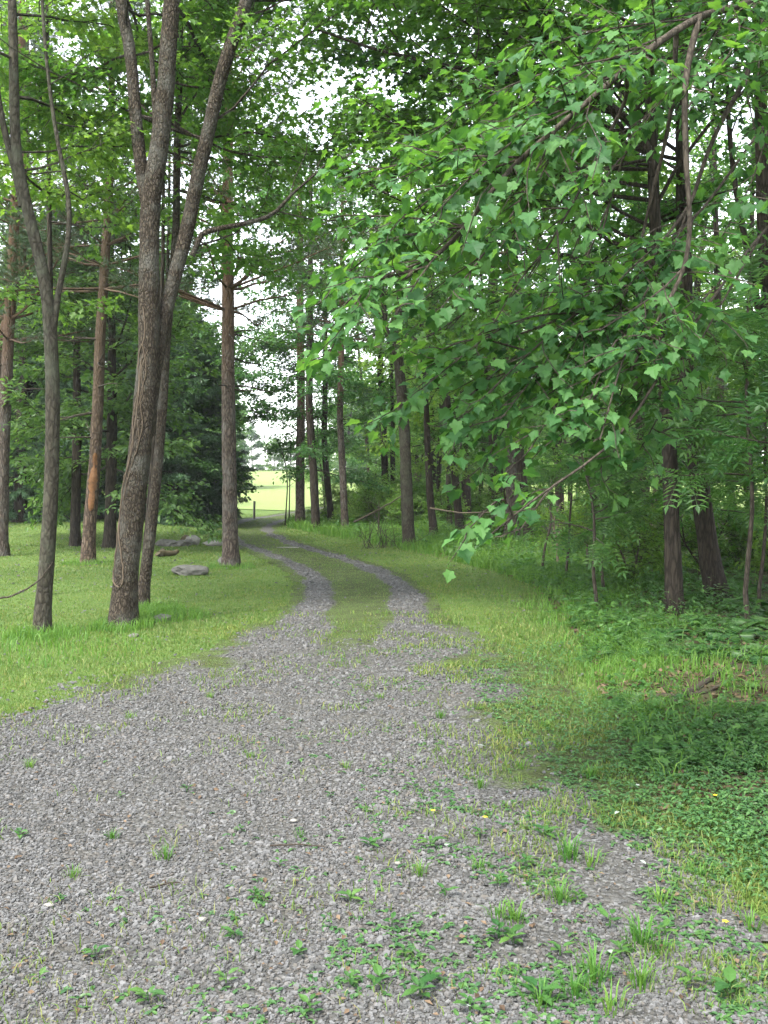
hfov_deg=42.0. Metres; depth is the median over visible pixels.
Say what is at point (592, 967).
grass tuft
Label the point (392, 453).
woodland tree
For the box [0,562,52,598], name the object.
fallen branch
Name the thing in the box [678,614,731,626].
fern
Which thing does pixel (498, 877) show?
weed
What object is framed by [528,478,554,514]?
shrub
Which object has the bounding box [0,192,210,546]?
broadleaf tree
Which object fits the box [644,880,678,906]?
grass tuft
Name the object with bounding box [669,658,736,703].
log
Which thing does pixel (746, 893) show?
sparse grass
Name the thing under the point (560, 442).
woodland tree
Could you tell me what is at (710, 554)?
woodland tree
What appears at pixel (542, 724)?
grass tuft
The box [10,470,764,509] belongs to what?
meadow
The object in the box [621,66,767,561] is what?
woodland tree
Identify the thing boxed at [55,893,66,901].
weed
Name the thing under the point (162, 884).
twig
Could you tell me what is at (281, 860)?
weed
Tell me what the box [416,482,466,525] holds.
shrub
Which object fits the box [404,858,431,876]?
grass tuft
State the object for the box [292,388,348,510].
woodland tree
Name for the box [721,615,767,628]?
fern
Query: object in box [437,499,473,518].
shrub
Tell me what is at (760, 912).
lawn
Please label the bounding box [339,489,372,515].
shrub
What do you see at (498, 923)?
weed
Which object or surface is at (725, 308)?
woodland tree
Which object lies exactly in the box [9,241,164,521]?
spruce tree
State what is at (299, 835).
grass tuft
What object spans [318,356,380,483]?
woodland tree
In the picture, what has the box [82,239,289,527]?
spruce tree
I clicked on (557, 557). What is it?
bare sapling
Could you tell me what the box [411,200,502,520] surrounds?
woodland tree
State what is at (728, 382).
woodland tree
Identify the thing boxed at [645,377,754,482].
woodland tree
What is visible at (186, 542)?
rock
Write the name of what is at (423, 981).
weed
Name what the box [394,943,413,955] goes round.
weed
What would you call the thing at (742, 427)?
woodland tree
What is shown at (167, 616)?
rock
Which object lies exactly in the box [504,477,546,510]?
shrub
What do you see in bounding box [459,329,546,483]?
woodland tree
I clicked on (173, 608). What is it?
tall grass
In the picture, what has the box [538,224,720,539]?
woodland tree
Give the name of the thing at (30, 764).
grass tuft
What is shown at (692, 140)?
woodland tree
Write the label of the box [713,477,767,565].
shrub
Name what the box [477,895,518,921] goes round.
grass tuft
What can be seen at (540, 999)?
grass tuft
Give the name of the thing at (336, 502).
shrub
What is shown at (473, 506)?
shrub
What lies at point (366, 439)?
woodland tree
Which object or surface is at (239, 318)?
sky
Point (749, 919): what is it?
grass tuft
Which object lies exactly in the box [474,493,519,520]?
shrub
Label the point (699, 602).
undergrowth
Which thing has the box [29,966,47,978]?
weed
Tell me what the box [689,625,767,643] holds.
fern
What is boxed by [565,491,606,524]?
shrub
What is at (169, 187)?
lawn tree
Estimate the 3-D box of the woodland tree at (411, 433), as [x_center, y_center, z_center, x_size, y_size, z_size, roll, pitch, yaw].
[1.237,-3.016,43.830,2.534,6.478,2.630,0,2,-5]
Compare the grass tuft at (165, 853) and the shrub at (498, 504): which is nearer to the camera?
the grass tuft at (165, 853)
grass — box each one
[0,511,767,783]
[0,609,767,1023]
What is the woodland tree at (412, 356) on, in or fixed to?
on the forest floor
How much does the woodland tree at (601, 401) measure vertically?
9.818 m
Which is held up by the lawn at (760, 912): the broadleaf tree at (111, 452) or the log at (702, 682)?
the broadleaf tree at (111, 452)
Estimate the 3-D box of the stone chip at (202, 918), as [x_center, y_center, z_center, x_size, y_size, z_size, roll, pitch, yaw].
[-0.690,1.548,3.805,0.036,0.014,0.028,0,2,13]
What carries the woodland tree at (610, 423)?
on the meadow
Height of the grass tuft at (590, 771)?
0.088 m
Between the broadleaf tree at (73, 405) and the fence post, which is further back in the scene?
the fence post
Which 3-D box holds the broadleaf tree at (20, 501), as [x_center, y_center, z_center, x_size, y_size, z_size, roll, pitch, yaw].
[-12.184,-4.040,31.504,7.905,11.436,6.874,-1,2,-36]
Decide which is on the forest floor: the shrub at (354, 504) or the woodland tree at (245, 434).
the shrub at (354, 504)
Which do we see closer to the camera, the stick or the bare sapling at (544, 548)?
the bare sapling at (544, 548)
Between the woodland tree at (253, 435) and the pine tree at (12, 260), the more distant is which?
the woodland tree at (253, 435)
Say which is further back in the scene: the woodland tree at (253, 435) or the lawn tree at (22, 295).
the woodland tree at (253, 435)
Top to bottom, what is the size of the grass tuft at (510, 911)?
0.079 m
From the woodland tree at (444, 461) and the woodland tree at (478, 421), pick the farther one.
the woodland tree at (444, 461)
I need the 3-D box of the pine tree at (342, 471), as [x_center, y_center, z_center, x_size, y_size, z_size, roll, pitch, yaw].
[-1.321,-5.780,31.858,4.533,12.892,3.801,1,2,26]
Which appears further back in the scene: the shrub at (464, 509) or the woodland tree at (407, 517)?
the shrub at (464, 509)
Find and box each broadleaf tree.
[0,172,221,548]
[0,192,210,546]
[0,205,118,521]
[0,238,44,502]
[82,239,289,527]
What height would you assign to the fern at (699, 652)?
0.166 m
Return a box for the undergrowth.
[307,503,767,779]
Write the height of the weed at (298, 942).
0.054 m
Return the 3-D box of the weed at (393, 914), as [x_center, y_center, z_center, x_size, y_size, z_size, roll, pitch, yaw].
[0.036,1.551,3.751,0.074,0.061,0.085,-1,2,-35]
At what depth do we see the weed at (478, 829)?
4.70 m
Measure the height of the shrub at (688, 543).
2.206 m
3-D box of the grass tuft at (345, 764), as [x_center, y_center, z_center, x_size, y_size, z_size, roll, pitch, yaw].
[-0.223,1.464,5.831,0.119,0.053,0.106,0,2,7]
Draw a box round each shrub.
[305,471,354,518]
[329,503,364,526]
[334,468,388,522]
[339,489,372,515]
[352,463,416,524]
[357,461,415,516]
[377,487,426,524]
[397,479,434,513]
[412,468,435,507]
[413,484,443,518]
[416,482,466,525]
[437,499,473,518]
[441,470,482,508]
[460,490,484,515]
[470,474,505,517]
[473,478,488,509]
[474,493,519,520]
[477,472,540,537]
[480,495,490,518]
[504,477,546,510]
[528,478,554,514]
[531,486,599,555]
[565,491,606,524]
[565,496,588,519]
[570,477,699,585]
[573,487,602,526]
[614,459,719,563]
[641,462,763,564]
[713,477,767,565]
[734,520,767,571]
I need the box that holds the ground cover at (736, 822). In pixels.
[60,636,767,1023]
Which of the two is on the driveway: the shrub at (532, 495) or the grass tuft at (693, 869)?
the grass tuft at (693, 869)
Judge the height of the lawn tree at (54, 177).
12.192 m
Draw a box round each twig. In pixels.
[149,882,179,888]
[270,843,325,846]
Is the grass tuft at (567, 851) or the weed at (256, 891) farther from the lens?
the grass tuft at (567, 851)
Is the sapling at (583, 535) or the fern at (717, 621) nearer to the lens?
the fern at (717, 621)
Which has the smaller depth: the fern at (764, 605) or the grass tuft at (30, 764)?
the grass tuft at (30, 764)
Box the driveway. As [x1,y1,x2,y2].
[0,507,767,1023]
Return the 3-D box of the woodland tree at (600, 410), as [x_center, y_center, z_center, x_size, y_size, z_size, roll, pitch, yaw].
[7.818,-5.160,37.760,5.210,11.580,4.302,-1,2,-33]
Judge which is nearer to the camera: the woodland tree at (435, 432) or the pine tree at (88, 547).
the pine tree at (88, 547)
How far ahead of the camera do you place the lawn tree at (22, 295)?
14.95 m
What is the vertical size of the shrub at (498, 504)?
1.892 m
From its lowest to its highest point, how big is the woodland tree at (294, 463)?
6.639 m
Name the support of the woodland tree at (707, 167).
on the forest floor
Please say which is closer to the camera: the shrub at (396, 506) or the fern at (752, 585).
the fern at (752, 585)
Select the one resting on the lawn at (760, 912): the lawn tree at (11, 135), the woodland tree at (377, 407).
the lawn tree at (11, 135)
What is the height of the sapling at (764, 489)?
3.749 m
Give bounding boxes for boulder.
[540,523,555,536]
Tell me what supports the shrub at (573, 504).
on the forest floor
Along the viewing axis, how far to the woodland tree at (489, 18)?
11.57 m
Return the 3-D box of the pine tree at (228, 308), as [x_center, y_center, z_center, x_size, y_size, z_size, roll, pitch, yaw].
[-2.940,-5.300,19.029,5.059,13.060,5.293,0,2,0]
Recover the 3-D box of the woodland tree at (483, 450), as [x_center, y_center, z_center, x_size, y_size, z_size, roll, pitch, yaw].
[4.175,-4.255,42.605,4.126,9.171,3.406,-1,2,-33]
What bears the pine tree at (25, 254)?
on the lawn at (760, 912)
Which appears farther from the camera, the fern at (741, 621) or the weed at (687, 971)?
the fern at (741, 621)
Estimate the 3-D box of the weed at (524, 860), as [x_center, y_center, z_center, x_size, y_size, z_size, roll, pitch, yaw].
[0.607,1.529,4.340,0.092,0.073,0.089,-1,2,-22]
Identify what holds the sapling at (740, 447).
on the forest floor
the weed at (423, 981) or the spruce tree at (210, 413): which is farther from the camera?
the spruce tree at (210, 413)
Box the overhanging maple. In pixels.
[290,0,767,582]
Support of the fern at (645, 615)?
on the forest floor
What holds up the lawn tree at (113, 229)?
on the lawn at (760, 912)
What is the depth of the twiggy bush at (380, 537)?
23.91 m
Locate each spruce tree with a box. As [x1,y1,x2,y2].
[0,248,105,522]
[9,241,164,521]
[68,248,222,525]
[161,280,244,522]
[178,317,256,520]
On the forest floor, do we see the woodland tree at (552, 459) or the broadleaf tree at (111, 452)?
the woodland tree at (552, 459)
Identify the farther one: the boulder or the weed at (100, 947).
the boulder
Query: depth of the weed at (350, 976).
3.33 m
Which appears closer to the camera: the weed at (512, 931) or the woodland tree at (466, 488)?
the weed at (512, 931)
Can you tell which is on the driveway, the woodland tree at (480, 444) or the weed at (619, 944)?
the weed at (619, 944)
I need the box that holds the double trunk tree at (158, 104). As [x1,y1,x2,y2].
[0,0,446,628]
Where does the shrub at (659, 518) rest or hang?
on the forest floor
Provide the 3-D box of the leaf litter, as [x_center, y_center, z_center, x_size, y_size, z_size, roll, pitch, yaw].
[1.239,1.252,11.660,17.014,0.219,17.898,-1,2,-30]
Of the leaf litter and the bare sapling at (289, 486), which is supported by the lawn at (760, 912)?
the bare sapling at (289, 486)
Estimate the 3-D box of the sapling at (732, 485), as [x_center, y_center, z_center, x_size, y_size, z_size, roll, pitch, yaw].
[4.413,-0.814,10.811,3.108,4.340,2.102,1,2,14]
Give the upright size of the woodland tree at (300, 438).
14.227 m
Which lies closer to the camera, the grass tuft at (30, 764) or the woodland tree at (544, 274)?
the grass tuft at (30, 764)
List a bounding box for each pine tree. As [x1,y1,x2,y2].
[0,0,120,375]
[0,0,127,556]
[0,0,237,562]
[99,0,358,567]
[275,138,406,527]
[441,87,576,536]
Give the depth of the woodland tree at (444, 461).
90.63 m
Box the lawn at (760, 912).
[0,504,767,948]
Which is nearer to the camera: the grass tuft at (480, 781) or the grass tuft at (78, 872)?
the grass tuft at (78, 872)
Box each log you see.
[155,548,178,556]
[353,496,400,522]
[656,685,719,698]
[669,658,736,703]
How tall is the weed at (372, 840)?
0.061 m
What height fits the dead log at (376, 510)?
0.849 m
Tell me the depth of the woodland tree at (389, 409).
48.91 m
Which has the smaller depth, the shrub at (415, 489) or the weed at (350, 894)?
the weed at (350, 894)
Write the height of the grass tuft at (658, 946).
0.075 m
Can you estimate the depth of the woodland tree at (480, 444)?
26.96 m
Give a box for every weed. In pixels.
[14,827,26,837]
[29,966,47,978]
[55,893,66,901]
[81,944,111,957]
[126,985,165,1002]
[214,967,238,984]
[221,926,242,937]
[247,886,264,898]
[258,892,270,899]
[271,857,286,865]
[290,939,307,955]
[298,993,320,1011]
[336,888,363,900]
[340,971,361,983]
[359,836,381,846]
[366,963,389,984]
[384,911,398,925]
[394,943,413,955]
[401,974,438,997]
[416,835,445,846]
[416,966,441,981]
[436,882,459,895]
[453,993,486,1010]
[472,827,487,837]
[486,918,509,938]
[489,872,509,885]
[499,924,525,943]
[516,853,536,865]
[521,976,562,1005]
[533,824,560,837]
[547,941,574,955]
[570,889,587,900]
[596,907,621,926]
[606,939,630,954]
[653,918,675,934]
[673,966,705,984]
[711,965,745,993]
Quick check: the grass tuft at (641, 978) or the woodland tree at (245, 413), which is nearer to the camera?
the grass tuft at (641, 978)
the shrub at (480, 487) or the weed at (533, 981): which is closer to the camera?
the weed at (533, 981)
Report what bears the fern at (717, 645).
on the forest floor
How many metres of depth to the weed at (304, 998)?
3.18 m
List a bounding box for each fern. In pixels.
[616,611,658,620]
[631,626,691,642]
[667,645,721,655]
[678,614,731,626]
[684,591,703,600]
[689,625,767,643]
[690,643,752,658]
[719,599,767,612]
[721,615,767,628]
[723,642,767,664]
[729,580,767,590]
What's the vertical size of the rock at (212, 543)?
0.182 m
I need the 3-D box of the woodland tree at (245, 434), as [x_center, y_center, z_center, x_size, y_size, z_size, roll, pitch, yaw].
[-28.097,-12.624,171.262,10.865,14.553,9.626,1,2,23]
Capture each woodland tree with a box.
[206,381,242,432]
[208,343,255,482]
[212,120,388,521]
[219,129,393,526]
[236,423,266,469]
[236,430,252,461]
[237,425,250,448]
[246,206,395,519]
[261,436,285,470]
[263,0,767,615]
[277,440,295,469]
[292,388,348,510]
[295,82,500,544]
[296,0,767,601]
[304,428,336,481]
[305,336,374,473]
[315,194,442,519]
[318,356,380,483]
[319,311,395,474]
[322,420,362,470]
[346,171,500,536]
[348,352,394,476]
[350,152,503,529]
[353,259,437,487]
[361,406,397,478]
[361,439,380,480]
[366,435,399,489]
[369,352,436,474]
[371,347,444,480]
[372,261,503,526]
[377,244,466,430]
[379,362,438,483]
[388,288,477,483]
[388,381,436,472]
[393,352,438,467]
[398,382,444,483]
[399,392,488,483]
[406,235,501,517]
[407,302,481,484]
[410,199,556,523]
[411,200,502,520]
[432,203,562,534]
[443,315,504,509]
[452,197,594,541]
[456,270,540,515]
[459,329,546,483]
[468,191,613,545]
[472,411,553,482]
[482,94,734,562]
[503,333,586,492]
[504,328,560,494]
[516,68,758,556]
[535,430,566,496]
[536,411,586,508]
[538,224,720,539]
[538,405,571,513]
[540,235,649,489]
[566,72,754,540]
[569,390,634,481]
[597,221,743,519]
[602,0,767,364]
[614,164,745,507]
[620,293,687,502]
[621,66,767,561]
[630,120,762,533]
[631,215,746,476]
[645,375,759,479]
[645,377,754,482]
[688,96,759,552]
[693,235,740,420]
[701,248,753,426]
[708,365,763,480]
[726,221,767,445]
[730,360,767,477]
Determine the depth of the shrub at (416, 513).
35.57 m
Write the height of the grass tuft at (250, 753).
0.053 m
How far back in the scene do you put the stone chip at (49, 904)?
3.92 m
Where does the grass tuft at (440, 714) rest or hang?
on the driveway
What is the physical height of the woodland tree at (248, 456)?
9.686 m
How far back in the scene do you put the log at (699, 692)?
7.66 m
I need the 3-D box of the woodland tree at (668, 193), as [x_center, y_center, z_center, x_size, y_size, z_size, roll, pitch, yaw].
[6.185,-4.692,22.638,4.693,11.557,4.521,1,2,22]
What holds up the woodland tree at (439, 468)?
on the forest floor
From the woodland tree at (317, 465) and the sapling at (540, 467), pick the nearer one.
the sapling at (540, 467)
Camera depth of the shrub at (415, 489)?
37.65 m
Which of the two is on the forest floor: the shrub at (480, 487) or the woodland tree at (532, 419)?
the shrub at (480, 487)
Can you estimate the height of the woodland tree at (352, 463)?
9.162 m
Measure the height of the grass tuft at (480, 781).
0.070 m
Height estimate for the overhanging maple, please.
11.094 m
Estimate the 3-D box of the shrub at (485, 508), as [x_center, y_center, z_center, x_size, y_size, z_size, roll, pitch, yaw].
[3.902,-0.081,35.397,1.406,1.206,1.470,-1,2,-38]
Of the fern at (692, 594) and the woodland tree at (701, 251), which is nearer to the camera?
the fern at (692, 594)
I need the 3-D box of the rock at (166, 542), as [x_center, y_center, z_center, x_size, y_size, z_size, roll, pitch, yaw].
[-5.431,0.790,25.099,0.692,0.224,0.436,0,2,11]
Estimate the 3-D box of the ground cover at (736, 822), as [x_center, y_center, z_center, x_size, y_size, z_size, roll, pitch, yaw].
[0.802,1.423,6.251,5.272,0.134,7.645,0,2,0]
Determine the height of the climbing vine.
3.193 m
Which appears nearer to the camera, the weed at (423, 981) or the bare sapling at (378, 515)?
the weed at (423, 981)
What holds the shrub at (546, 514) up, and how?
on the forest floor
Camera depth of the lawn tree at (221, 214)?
15.07 m
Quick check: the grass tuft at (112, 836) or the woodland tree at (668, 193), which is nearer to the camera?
the grass tuft at (112, 836)
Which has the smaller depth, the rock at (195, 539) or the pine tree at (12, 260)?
the pine tree at (12, 260)
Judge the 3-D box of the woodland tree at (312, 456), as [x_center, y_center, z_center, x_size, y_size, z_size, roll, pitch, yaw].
[-2.192,-5.672,32.314,4.928,12.951,4.776,1,2,16]
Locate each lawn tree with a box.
[0,0,131,338]
[0,0,198,631]
[0,0,249,289]
[0,0,346,551]
[27,1,278,239]
[29,0,288,282]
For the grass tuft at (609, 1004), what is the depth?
3.18 m
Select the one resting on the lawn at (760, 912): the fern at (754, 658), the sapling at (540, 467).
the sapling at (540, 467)
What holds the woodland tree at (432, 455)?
on the forest floor
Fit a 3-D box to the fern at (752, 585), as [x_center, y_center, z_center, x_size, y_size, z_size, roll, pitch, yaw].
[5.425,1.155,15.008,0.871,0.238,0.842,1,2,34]
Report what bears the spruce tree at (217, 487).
on the lawn at (760, 912)
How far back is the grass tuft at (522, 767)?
5.82 m
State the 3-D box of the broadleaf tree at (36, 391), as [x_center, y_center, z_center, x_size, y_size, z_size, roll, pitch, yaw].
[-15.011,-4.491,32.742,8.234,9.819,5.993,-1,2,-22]
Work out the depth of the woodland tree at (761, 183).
11.88 m
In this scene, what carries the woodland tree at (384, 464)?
on the forest floor
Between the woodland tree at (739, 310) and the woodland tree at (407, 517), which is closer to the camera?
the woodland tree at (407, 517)
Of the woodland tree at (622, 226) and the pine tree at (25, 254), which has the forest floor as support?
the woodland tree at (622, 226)
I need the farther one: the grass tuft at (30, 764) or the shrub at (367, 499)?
the shrub at (367, 499)
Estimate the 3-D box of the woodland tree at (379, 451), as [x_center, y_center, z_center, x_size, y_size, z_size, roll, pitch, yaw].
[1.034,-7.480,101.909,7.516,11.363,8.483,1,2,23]
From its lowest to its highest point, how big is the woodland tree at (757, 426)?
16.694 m
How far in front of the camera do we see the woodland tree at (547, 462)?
45.09 m
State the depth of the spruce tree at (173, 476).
32.55 m
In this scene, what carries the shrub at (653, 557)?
on the forest floor
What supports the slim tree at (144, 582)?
on the lawn at (760, 912)
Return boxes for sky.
[0,0,767,469]
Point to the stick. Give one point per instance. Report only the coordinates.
(455, 511)
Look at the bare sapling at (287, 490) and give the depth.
35.98 m
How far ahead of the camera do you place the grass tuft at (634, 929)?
3.61 m
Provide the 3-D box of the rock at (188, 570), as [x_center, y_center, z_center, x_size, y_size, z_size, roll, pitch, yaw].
[-3.383,1.043,17.459,0.651,0.250,0.418,0,2,-13]
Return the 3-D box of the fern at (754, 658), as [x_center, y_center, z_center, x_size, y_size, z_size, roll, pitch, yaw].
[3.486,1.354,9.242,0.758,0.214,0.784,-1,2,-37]
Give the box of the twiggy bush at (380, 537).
[353,510,436,549]
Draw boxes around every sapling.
[278,443,294,524]
[288,437,293,520]
[371,502,379,533]
[501,391,645,578]
[517,425,662,607]
[541,486,558,565]
[549,427,677,590]
[552,497,566,563]
[574,512,589,566]
[631,385,767,583]
[634,239,767,619]
[649,305,767,513]
[676,228,767,487]
[679,322,767,609]
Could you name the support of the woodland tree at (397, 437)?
on the meadow
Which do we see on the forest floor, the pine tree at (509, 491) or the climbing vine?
the pine tree at (509, 491)
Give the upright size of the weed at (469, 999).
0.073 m
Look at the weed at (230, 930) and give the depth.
3.67 m
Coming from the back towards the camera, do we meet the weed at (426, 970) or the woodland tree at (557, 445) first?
the woodland tree at (557, 445)
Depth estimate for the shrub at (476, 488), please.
40.58 m
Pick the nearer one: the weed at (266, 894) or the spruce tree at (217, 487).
the weed at (266, 894)
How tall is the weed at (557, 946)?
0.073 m
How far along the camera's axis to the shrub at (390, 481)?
36.76 m
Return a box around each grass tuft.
[21,757,36,767]
[63,863,81,877]
[102,827,122,839]
[156,844,177,860]
[243,749,254,757]
[292,826,305,838]
[339,759,353,768]
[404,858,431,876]
[432,710,447,718]
[464,854,493,871]
[473,774,489,788]
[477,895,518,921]
[496,896,529,925]
[511,758,529,769]
[514,973,568,1012]
[536,719,551,729]
[536,875,580,904]
[540,830,594,863]
[554,963,597,1002]
[559,940,631,987]
[568,844,611,868]
[578,977,644,1017]
[581,761,600,779]
[609,906,665,952]
[612,953,667,992]
[641,929,678,957]
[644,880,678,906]
[684,857,714,879]
[727,903,767,932]
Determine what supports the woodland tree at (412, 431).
on the lawn at (760, 912)
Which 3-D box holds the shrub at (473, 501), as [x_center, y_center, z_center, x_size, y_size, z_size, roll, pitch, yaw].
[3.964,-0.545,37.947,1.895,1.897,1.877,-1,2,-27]
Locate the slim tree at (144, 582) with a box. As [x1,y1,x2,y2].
[129,0,369,606]
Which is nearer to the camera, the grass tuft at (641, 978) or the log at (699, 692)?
the grass tuft at (641, 978)
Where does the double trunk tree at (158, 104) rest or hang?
on the lawn at (760, 912)
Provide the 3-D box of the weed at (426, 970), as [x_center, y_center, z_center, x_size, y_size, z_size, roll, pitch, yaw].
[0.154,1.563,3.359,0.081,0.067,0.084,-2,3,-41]
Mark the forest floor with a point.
(739, 665)
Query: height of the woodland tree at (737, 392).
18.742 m
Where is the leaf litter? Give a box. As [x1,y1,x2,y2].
[2,553,767,1023]
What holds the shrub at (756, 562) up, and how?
on the forest floor
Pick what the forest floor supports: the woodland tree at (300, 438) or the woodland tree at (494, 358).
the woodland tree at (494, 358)
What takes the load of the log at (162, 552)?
on the lawn at (760, 912)
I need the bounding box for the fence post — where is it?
[253,501,255,518]
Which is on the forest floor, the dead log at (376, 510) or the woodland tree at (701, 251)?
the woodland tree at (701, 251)
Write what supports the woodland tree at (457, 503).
on the forest floor
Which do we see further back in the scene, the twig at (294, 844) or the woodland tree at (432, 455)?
the woodland tree at (432, 455)
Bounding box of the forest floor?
[362,514,767,839]
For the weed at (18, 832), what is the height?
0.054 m
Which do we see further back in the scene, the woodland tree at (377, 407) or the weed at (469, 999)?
the woodland tree at (377, 407)
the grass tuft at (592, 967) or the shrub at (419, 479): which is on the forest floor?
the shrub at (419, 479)
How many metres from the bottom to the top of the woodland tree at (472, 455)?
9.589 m
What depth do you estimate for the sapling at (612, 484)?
12.61 m
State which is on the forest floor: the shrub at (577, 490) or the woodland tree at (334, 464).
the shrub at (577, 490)
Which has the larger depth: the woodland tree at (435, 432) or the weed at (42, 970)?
the woodland tree at (435, 432)
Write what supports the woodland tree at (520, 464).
on the forest floor
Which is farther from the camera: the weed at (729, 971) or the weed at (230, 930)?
the weed at (230, 930)
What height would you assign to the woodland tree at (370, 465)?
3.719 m
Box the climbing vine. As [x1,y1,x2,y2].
[112,307,147,587]
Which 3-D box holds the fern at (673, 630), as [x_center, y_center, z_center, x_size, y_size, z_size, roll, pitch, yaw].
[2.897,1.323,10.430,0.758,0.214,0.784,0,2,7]
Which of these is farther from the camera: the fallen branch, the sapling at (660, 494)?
the sapling at (660, 494)
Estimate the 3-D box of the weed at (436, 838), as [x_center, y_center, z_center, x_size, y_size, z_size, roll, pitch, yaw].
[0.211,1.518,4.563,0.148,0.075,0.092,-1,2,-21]
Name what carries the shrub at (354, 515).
on the forest floor
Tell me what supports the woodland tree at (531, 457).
on the meadow
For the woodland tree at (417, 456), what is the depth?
43.09 m
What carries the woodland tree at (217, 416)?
on the meadow
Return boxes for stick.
[430,507,490,513]
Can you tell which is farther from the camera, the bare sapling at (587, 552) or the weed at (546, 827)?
the bare sapling at (587, 552)
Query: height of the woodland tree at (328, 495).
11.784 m
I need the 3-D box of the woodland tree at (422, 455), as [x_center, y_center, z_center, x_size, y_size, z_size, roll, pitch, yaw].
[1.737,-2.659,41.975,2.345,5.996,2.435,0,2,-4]
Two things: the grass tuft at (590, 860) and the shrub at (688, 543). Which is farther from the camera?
the shrub at (688, 543)
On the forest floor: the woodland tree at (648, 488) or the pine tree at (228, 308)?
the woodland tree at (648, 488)
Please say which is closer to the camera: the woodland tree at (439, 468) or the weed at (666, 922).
the weed at (666, 922)
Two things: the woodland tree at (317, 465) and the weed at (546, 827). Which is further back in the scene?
the woodland tree at (317, 465)
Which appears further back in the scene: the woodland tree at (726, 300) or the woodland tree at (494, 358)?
the woodland tree at (494, 358)
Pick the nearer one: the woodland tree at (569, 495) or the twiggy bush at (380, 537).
the twiggy bush at (380, 537)
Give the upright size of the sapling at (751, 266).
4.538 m
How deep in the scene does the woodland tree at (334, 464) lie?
173.70 m
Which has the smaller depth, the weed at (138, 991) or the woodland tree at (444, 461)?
the weed at (138, 991)
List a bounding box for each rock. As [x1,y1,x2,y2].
[152,613,171,621]
[155,539,177,546]
[171,565,208,575]
[177,539,192,545]
[185,535,199,544]
[203,540,221,545]
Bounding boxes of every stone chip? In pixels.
[44,902,53,906]
[198,917,206,921]
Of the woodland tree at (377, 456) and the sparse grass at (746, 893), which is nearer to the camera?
the sparse grass at (746, 893)
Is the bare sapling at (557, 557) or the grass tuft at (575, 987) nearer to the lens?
the grass tuft at (575, 987)
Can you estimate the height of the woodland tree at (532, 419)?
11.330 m
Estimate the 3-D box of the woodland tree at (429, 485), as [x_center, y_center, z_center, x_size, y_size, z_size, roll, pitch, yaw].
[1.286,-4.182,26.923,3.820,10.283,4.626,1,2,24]

